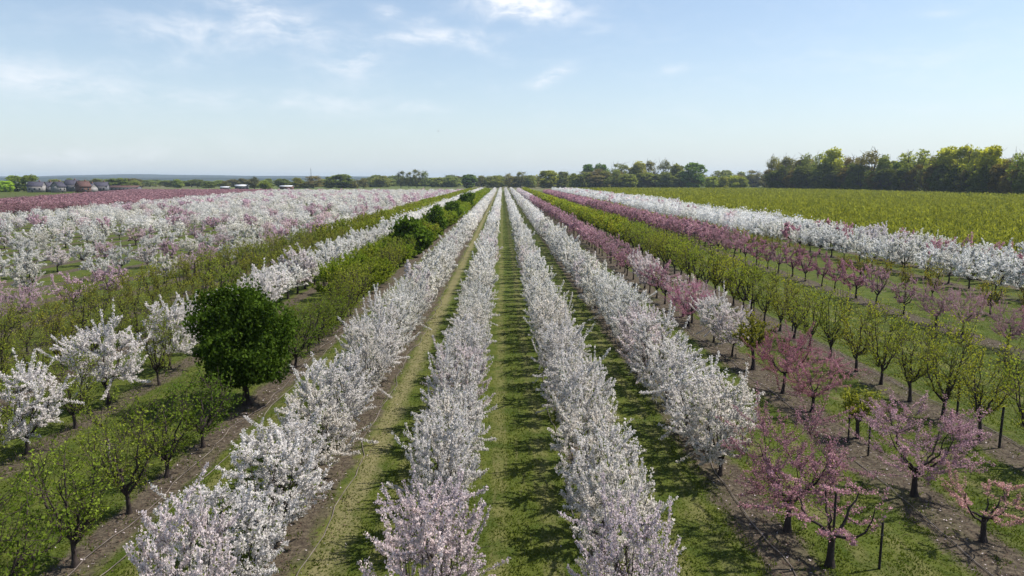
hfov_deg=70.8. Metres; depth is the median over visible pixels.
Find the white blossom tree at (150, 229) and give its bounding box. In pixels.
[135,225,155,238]
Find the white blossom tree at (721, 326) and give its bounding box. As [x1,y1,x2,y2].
[704,302,757,356]
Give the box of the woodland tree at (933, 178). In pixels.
[926,165,949,190]
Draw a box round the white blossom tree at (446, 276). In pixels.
[422,246,450,288]
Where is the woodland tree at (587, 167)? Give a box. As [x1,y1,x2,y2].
[582,164,594,172]
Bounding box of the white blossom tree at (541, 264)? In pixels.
[523,252,547,284]
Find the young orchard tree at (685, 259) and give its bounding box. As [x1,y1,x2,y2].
[677,237,704,283]
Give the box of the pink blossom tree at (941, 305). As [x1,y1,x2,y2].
[908,273,969,325]
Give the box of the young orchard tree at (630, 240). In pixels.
[622,224,639,249]
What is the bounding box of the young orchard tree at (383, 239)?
[372,235,397,255]
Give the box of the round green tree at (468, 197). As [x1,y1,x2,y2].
[458,191,474,207]
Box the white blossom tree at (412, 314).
[376,283,420,335]
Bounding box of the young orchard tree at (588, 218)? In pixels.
[585,210,602,225]
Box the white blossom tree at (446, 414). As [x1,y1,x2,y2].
[404,378,489,490]
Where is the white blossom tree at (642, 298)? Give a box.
[606,273,656,351]
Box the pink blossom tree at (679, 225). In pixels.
[672,219,689,239]
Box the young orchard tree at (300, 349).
[278,303,334,367]
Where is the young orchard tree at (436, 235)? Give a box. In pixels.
[422,223,438,237]
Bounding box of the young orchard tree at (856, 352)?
[829,294,891,371]
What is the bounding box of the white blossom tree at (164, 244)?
[158,237,179,258]
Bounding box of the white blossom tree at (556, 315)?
[529,292,581,358]
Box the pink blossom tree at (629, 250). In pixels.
[614,243,631,272]
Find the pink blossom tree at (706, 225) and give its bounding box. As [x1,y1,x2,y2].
[702,221,718,237]
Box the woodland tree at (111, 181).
[102,178,117,184]
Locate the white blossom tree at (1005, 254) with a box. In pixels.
[984,243,1021,275]
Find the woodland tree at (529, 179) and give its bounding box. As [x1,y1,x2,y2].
[522,175,536,187]
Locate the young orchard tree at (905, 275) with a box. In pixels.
[896,263,917,290]
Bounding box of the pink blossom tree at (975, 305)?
[943,283,991,334]
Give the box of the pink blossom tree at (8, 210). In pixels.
[1,208,13,215]
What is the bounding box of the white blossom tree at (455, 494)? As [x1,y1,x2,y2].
[373,465,510,575]
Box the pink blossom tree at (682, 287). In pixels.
[665,273,700,316]
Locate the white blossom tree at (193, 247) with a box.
[176,235,197,256]
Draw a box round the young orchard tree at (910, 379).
[876,306,950,401]
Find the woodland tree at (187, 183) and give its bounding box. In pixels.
[182,180,199,186]
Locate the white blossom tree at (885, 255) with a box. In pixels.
[873,233,910,269]
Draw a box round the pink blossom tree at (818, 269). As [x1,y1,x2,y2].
[812,252,832,285]
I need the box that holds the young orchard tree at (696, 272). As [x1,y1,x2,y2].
[684,241,714,281]
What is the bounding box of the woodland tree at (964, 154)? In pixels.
[947,144,975,192]
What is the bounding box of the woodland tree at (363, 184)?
[358,178,368,187]
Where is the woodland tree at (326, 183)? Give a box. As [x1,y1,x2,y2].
[323,176,335,187]
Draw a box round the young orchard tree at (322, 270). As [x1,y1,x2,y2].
[310,259,341,299]
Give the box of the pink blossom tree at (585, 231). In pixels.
[582,229,598,245]
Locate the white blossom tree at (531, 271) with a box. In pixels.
[520,262,553,302]
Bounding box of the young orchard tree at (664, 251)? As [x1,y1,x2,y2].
[652,229,685,269]
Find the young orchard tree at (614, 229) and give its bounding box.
[612,221,626,243]
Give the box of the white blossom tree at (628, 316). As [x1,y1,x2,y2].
[615,299,666,356]
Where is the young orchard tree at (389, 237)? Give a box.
[383,233,399,245]
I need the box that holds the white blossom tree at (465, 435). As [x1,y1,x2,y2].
[385,392,482,540]
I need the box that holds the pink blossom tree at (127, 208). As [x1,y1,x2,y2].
[122,202,131,211]
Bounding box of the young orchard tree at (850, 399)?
[840,385,886,438]
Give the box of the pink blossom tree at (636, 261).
[634,255,655,288]
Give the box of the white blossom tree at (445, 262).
[423,246,451,278]
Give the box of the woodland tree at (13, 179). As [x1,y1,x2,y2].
[4,175,23,191]
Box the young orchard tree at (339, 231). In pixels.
[331,226,344,241]
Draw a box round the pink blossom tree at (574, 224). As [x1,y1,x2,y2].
[569,219,582,234]
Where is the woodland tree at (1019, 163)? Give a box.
[1004,146,1023,183]
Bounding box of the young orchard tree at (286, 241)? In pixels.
[274,234,291,251]
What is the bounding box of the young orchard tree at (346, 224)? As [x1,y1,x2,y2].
[340,219,350,232]
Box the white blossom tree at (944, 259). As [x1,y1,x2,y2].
[931,246,969,283]
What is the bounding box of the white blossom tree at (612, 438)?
[556,416,647,535]
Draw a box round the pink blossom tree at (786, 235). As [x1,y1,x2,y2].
[780,221,800,246]
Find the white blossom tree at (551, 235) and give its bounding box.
[544,228,563,253]
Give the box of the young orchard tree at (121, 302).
[93,290,130,352]
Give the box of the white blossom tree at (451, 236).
[445,230,458,258]
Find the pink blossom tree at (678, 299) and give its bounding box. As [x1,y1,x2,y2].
[663,274,714,326]
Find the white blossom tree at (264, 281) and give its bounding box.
[236,266,278,301]
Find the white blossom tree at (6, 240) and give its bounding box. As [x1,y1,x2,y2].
[0,231,13,248]
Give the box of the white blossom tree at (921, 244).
[905,235,936,266]
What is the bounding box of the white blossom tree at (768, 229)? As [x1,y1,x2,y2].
[758,221,781,239]
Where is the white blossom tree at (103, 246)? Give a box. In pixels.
[90,239,115,261]
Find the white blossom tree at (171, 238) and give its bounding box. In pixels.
[155,228,182,244]
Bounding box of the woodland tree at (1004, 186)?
[996,169,1015,194]
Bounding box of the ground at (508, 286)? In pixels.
[0,182,1023,575]
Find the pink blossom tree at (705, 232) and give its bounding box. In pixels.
[701,225,719,249]
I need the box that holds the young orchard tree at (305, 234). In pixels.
[297,227,310,244]
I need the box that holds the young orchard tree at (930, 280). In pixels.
[921,261,949,297]
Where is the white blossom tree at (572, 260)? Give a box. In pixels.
[568,248,589,279]
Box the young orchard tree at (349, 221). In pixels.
[343,217,352,229]
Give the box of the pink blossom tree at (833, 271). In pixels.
[824,256,847,291]
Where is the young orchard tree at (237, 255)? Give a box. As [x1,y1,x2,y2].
[220,242,245,269]
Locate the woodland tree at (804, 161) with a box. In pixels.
[795,153,813,181]
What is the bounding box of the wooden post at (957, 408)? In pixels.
[956,381,960,414]
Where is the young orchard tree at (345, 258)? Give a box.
[330,253,359,280]
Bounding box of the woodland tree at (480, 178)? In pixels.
[476,175,487,186]
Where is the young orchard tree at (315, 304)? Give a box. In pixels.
[278,291,342,351]
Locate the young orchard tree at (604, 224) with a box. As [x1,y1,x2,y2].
[597,214,614,236]
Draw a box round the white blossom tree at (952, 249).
[939,237,971,271]
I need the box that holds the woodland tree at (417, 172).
[410,169,421,187]
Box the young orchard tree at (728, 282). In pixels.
[718,255,752,305]
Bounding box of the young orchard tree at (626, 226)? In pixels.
[621,217,638,248]
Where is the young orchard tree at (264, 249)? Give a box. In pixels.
[255,239,270,261]
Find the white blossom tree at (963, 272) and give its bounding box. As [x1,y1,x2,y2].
[950,247,991,288]
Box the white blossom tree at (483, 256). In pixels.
[465,247,490,282]
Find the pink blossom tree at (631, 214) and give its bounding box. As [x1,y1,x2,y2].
[629,210,639,220]
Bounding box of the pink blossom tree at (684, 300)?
[673,280,717,322]
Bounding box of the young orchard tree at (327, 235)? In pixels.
[322,231,337,244]
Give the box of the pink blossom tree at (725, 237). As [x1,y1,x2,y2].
[718,233,736,252]
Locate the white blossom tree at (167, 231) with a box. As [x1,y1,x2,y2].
[159,223,170,239]
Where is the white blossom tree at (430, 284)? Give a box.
[411,267,437,304]
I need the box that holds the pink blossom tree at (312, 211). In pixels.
[304,203,316,216]
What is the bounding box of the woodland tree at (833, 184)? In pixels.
[829,171,844,188]
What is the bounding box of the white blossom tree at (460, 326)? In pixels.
[441,306,497,377]
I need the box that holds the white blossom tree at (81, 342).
[36,298,151,404]
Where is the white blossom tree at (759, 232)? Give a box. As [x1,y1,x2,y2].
[750,219,772,236]
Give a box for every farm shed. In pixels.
[109,185,141,190]
[235,185,248,188]
[279,185,293,188]
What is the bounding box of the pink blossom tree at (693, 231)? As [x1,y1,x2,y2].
[687,223,706,245]
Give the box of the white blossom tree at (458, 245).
[444,231,460,253]
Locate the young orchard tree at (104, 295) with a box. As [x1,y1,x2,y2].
[75,274,111,324]
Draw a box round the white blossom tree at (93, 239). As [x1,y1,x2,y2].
[85,230,106,248]
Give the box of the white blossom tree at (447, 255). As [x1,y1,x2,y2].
[431,244,451,273]
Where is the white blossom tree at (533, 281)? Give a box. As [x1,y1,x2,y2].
[522,274,563,307]
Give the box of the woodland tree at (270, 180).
[262,178,274,185]
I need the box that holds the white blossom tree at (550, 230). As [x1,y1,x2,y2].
[546,223,564,245]
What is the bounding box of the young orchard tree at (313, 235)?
[306,229,317,245]
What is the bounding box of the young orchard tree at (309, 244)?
[296,239,316,255]
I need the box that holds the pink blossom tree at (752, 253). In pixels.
[745,237,768,264]
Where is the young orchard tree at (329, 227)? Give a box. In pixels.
[323,223,333,236]
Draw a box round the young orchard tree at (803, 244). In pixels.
[791,243,806,255]
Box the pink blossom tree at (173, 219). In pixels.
[165,215,182,229]
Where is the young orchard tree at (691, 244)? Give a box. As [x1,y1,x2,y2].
[680,234,697,265]
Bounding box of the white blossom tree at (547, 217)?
[541,216,552,228]
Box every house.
[26,180,46,191]
[45,181,52,191]
[50,180,66,192]
[64,179,78,191]
[74,180,91,191]
[90,182,98,191]
[93,181,109,190]
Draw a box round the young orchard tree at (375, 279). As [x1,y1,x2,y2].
[352,263,389,292]
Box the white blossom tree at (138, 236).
[127,228,144,244]
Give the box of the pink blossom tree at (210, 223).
[203,216,221,230]
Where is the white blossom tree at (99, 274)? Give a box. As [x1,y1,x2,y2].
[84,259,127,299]
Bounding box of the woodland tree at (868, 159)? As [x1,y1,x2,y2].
[852,148,884,188]
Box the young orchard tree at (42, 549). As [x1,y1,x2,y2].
[0,458,74,575]
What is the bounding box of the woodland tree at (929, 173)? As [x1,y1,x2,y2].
[920,164,938,191]
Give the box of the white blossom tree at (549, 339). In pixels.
[539,317,593,398]
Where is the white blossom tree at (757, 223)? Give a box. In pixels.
[750,213,768,238]
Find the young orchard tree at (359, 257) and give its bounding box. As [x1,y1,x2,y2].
[341,250,364,272]
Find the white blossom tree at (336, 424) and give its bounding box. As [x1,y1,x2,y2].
[273,361,360,470]
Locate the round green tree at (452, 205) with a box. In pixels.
[443,200,462,218]
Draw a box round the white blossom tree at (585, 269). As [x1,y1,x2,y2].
[576,251,607,296]
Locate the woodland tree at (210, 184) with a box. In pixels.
[201,181,217,187]
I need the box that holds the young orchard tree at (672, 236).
[655,228,682,252]
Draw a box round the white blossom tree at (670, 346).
[637,332,694,405]
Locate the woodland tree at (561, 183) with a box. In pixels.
[556,171,568,187]
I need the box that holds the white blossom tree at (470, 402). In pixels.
[411,381,496,465]
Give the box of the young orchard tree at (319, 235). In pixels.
[312,224,323,241]
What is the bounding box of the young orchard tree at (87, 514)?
[0,422,123,567]
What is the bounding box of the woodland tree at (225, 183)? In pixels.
[220,181,230,186]
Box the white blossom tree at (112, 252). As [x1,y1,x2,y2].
[103,241,138,268]
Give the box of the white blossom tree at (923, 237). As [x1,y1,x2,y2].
[907,228,936,250]
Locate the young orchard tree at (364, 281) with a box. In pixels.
[342,267,373,302]
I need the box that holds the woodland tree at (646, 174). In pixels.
[641,172,656,187]
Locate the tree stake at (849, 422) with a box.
[847,418,850,442]
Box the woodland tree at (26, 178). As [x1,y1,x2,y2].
[16,174,38,190]
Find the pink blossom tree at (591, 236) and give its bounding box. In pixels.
[583,228,597,249]
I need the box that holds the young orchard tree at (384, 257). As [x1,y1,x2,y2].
[365,244,399,270]
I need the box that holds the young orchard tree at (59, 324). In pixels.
[22,302,84,375]
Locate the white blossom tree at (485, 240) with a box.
[479,233,497,261]
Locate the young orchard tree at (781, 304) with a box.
[768,274,819,338]
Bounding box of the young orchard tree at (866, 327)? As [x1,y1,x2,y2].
[856,289,918,384]
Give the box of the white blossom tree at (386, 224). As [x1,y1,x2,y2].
[378,220,393,230]
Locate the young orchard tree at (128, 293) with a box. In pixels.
[106,272,135,318]
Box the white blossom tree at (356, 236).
[343,228,364,258]
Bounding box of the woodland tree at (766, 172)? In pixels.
[761,167,778,187]
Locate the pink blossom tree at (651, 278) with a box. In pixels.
[638,259,670,298]
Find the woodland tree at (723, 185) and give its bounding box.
[717,176,730,187]
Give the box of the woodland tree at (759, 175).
[745,170,763,186]
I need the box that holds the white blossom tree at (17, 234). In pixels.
[10,229,37,240]
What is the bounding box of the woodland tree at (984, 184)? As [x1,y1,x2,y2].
[980,164,1001,192]
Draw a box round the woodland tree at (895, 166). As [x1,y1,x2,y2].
[891,160,900,169]
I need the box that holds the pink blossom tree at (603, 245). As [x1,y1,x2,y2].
[600,233,618,260]
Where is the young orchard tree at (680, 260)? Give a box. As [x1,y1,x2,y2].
[670,241,704,279]
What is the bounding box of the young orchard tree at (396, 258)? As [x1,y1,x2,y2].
[378,243,406,266]
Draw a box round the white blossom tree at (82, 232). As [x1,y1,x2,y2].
[77,225,96,244]
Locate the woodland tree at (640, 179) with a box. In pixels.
[634,172,644,187]
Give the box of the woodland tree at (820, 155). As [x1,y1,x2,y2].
[809,152,825,178]
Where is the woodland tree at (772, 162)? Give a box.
[763,155,782,185]
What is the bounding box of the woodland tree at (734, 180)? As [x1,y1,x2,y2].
[725,175,741,187]
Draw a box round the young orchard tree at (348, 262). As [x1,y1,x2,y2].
[325,257,353,287]
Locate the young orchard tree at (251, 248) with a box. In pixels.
[243,239,259,272]
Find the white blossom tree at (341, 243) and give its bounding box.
[324,238,349,259]
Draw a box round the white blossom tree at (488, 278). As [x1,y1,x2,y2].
[465,261,498,300]
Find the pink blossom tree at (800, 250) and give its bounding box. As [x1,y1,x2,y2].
[781,245,806,276]
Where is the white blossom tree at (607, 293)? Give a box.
[596,272,637,333]
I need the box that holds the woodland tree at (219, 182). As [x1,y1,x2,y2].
[213,180,222,186]
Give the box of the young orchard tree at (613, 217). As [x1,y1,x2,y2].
[604,214,618,236]
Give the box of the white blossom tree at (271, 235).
[258,229,279,250]
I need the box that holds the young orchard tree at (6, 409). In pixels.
[0,359,20,452]
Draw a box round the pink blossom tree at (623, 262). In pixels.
[616,248,636,275]
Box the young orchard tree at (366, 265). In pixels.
[344,257,380,297]
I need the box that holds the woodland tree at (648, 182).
[641,176,655,187]
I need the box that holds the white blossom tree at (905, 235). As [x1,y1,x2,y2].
[885,228,915,254]
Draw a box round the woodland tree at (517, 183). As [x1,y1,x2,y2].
[500,176,523,186]
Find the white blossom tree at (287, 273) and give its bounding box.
[258,261,292,304]
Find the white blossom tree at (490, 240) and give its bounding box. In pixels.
[480,231,497,252]
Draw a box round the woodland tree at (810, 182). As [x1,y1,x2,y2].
[806,174,825,188]
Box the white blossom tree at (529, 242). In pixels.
[518,235,537,255]
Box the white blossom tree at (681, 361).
[657,336,731,427]
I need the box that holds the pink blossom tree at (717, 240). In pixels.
[707,227,729,251]
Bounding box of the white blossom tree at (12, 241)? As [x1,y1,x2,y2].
[4,236,27,253]
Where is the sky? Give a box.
[0,0,1023,177]
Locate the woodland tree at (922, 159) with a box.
[896,149,931,187]
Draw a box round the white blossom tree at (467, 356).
[422,335,495,420]
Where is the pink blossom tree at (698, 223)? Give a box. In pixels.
[688,218,700,226]
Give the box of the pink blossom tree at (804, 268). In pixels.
[789,249,820,280]
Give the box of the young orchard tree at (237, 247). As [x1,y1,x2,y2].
[232,238,252,265]
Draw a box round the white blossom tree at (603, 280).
[596,264,631,310]
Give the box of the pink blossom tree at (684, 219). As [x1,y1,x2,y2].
[677,217,692,223]
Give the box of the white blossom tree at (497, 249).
[485,233,502,259]
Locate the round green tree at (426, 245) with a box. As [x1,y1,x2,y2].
[407,217,433,249]
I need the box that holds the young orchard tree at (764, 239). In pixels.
[759,235,769,250]
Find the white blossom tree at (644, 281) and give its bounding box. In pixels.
[633,250,662,292]
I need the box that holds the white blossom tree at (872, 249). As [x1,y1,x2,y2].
[858,236,884,265]
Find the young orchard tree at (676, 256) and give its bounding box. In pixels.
[666,236,696,274]
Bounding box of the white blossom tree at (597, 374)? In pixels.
[557,347,616,450]
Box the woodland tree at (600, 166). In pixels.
[594,163,609,170]
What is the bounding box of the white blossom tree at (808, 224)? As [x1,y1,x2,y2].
[805,220,829,244]
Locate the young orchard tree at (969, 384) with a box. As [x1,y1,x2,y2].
[947,328,1023,440]
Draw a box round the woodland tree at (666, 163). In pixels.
[657,157,670,171]
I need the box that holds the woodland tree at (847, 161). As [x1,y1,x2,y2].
[838,155,860,170]
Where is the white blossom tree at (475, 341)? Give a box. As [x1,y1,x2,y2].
[430,314,493,404]
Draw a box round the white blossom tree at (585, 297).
[579,262,608,307]
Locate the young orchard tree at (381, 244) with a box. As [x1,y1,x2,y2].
[366,239,386,257]
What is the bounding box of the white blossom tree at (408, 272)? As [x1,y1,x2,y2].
[398,259,433,302]
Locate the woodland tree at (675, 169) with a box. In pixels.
[668,163,685,187]
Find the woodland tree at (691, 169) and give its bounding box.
[679,162,707,187]
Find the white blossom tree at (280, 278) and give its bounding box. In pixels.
[241,258,289,300]
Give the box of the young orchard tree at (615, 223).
[608,217,627,241]
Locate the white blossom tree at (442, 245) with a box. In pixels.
[439,243,453,266]
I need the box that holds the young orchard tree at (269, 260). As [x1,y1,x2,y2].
[259,248,278,276]
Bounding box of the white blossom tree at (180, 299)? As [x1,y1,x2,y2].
[173,291,213,341]
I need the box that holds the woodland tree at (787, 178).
[781,170,797,188]
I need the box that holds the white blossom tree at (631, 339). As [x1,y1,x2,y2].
[611,308,681,383]
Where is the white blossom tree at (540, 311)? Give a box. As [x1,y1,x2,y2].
[529,291,568,345]
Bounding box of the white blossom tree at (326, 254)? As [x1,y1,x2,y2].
[309,242,338,277]
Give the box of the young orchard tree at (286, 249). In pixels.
[273,242,296,262]
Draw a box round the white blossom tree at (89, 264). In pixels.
[77,254,114,279]
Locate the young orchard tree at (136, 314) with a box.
[116,289,153,343]
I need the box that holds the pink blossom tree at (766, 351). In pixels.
[741,319,831,393]
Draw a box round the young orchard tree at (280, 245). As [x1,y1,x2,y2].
[267,236,283,254]
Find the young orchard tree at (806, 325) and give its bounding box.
[786,278,836,347]
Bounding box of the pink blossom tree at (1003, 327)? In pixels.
[981,292,1023,349]
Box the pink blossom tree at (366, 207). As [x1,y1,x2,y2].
[357,201,367,212]
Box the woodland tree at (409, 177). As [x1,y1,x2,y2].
[405,171,412,187]
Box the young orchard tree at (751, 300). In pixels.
[732,255,776,315]
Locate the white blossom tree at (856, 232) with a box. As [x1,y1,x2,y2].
[849,226,876,241]
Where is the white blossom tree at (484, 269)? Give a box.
[469,259,494,282]
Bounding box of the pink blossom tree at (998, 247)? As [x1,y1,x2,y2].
[982,241,1016,257]
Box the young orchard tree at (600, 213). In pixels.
[590,211,601,231]
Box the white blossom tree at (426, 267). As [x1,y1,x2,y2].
[412,261,439,292]
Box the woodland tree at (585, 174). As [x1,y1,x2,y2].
[576,171,592,187]
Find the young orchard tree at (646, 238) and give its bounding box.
[637,225,655,252]
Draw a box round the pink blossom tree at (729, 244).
[723,231,744,257]
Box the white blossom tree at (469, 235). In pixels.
[458,220,473,237]
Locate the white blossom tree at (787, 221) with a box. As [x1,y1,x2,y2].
[777,218,796,239]
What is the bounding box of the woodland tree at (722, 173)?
[710,170,736,179]
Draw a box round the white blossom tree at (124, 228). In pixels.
[109,223,128,239]
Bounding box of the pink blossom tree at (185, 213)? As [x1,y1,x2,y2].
[182,209,196,219]
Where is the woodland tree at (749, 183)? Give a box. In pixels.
[745,174,764,186]
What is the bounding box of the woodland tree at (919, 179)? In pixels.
[913,169,926,191]
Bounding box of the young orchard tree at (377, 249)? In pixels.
[362,244,382,257]
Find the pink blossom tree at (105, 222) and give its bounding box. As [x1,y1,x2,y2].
[96,216,110,230]
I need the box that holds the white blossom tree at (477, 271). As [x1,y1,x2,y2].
[462,266,491,287]
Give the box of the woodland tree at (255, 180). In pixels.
[247,175,259,188]
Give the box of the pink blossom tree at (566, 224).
[563,215,575,232]
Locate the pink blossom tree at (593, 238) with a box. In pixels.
[591,230,605,253]
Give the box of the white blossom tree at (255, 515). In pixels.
[149,469,299,575]
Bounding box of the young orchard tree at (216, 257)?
[201,250,223,282]
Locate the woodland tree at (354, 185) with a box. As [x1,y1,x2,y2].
[347,181,357,187]
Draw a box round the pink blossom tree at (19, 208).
[9,207,22,215]
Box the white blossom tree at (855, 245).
[845,229,872,261]
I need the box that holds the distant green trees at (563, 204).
[379,187,663,221]
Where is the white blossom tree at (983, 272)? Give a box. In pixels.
[970,250,1017,294]
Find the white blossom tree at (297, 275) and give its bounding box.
[269,260,310,299]
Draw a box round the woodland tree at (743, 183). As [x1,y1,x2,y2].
[737,176,748,187]
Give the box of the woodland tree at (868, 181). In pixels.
[864,173,882,189]
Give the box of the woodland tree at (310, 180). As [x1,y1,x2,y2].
[301,176,323,187]
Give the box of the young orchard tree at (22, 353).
[4,328,60,387]
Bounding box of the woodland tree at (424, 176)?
[420,171,429,184]
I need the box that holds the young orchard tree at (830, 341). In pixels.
[809,280,866,358]
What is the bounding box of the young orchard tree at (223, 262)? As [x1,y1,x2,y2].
[214,244,233,279]
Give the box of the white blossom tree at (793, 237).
[789,226,812,247]
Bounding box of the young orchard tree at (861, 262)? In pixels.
[853,253,871,278]
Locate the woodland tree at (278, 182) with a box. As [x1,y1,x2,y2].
[273,178,289,187]
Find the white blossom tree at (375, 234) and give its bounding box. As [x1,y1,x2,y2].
[361,229,379,240]
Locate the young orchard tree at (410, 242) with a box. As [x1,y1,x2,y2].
[396,235,415,246]
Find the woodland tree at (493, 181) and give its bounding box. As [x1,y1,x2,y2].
[483,175,503,187]
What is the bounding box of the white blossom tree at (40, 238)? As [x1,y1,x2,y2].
[27,229,48,247]
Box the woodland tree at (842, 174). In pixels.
[837,168,856,188]
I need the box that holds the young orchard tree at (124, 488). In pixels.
[55,381,191,514]
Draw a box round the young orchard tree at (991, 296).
[974,275,1011,314]
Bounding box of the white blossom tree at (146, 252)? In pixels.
[132,246,157,267]
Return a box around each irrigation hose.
[67,242,434,575]
[100,243,436,575]
[231,329,398,572]
[296,246,465,575]
[522,268,593,563]
[570,273,795,575]
[578,241,992,575]
[619,241,1023,447]
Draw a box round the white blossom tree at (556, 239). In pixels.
[551,230,562,254]
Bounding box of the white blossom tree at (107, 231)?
[91,222,114,236]
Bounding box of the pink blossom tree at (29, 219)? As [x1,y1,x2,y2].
[25,211,41,223]
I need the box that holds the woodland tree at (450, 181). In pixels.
[440,176,462,186]
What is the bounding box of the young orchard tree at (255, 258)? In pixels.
[244,248,266,277]
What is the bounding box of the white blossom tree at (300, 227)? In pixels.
[294,225,306,240]
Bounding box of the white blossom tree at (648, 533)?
[557,472,681,575]
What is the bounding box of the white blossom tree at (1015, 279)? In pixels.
[1002,254,1023,299]
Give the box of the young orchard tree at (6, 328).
[0,295,23,361]
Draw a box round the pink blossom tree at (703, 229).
[695,227,714,246]
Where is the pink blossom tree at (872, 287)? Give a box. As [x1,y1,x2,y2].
[862,263,890,304]
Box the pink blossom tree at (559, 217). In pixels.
[558,213,569,228]
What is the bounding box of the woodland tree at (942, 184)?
[935,172,952,192]
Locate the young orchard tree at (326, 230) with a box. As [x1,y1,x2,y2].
[315,226,329,240]
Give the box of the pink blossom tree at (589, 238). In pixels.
[587,229,602,251]
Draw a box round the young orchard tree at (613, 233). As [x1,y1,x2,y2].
[607,217,625,236]
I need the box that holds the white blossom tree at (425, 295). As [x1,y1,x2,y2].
[396,276,434,312]
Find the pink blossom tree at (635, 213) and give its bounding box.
[633,209,643,222]
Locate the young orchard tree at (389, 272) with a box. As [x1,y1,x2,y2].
[363,255,398,277]
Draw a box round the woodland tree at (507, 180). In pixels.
[502,173,514,187]
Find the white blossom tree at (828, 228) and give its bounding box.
[814,222,836,241]
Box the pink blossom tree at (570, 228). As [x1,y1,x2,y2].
[568,220,580,234]
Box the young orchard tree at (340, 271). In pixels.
[324,264,364,309]
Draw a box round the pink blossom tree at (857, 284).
[832,257,876,298]
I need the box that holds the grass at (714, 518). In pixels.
[0,302,1023,575]
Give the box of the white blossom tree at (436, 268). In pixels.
[418,258,448,288]
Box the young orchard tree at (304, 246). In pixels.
[291,236,311,251]
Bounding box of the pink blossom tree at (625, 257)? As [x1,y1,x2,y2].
[622,244,642,279]
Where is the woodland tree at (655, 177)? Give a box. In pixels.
[648,174,661,187]
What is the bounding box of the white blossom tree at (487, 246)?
[478,238,496,262]
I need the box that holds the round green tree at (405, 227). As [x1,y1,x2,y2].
[388,215,431,254]
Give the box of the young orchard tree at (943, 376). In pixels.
[916,305,993,419]
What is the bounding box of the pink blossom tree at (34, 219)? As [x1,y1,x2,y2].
[31,215,47,228]
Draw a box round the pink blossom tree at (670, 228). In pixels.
[664,216,676,232]
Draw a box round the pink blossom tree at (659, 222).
[657,217,669,233]
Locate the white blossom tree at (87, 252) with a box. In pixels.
[66,242,99,261]
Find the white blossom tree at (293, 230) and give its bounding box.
[280,225,297,242]
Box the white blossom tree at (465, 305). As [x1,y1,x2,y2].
[447,292,499,343]
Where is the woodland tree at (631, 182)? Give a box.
[623,174,636,187]
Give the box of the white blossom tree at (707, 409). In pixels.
[667,362,764,476]
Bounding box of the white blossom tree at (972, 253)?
[963,241,998,279]
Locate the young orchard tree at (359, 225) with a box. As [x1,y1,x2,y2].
[354,221,363,229]
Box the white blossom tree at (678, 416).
[639,351,753,451]
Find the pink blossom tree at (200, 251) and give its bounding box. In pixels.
[194,241,218,269]
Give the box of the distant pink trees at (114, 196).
[0,187,637,208]
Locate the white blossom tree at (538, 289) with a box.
[523,278,563,340]
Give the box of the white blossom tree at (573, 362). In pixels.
[553,346,604,429]
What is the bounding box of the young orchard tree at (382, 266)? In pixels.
[359,260,391,287]
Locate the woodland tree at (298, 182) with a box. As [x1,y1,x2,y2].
[290,177,303,187]
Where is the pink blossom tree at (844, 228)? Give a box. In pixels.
[841,222,854,245]
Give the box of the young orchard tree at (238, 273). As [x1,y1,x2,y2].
[226,264,250,285]
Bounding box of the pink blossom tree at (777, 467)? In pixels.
[715,381,874,532]
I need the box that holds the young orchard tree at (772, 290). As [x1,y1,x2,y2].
[760,266,809,330]
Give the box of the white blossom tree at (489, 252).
[476,239,495,271]
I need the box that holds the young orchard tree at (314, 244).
[303,237,321,261]
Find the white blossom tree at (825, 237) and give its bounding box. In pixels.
[813,226,848,256]
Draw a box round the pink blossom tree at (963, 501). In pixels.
[938,461,1023,542]
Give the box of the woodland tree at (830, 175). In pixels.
[822,171,839,188]
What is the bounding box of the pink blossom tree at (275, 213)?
[265,206,277,217]
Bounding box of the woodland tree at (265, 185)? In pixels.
[256,181,272,188]
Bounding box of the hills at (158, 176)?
[0,174,430,177]
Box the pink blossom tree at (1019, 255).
[1011,252,1023,275]
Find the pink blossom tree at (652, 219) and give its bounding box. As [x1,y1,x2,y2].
[648,215,662,231]
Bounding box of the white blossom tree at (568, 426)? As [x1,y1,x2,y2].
[547,388,646,491]
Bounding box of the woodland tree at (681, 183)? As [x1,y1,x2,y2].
[675,171,686,187]
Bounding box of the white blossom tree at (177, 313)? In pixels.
[137,294,200,369]
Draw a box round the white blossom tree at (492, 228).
[482,224,496,238]
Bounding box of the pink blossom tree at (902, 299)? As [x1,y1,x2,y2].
[891,274,919,314]
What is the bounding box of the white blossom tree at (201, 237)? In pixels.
[192,231,216,252]
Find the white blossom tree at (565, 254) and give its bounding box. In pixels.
[562,242,579,277]
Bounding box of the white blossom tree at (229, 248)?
[215,240,236,261]
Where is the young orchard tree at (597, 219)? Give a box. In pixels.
[594,212,605,231]
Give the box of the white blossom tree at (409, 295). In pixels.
[385,278,420,336]
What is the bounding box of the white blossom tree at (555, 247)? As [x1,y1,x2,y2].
[553,233,568,263]
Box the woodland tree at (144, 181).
[141,180,153,186]
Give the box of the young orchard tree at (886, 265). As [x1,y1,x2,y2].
[870,256,897,282]
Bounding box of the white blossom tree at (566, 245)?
[560,236,580,274]
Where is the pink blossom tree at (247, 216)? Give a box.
[240,213,257,227]
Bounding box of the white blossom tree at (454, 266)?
[435,243,457,271]
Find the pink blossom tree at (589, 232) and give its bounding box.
[584,226,602,247]
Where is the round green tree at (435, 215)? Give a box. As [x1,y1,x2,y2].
[423,204,448,233]
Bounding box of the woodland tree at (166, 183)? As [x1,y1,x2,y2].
[157,180,170,186]
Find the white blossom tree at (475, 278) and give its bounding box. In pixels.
[455,268,497,308]
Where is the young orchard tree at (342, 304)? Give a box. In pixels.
[307,290,358,332]
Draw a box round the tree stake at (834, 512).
[832,485,837,530]
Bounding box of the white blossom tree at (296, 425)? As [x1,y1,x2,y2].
[241,401,330,511]

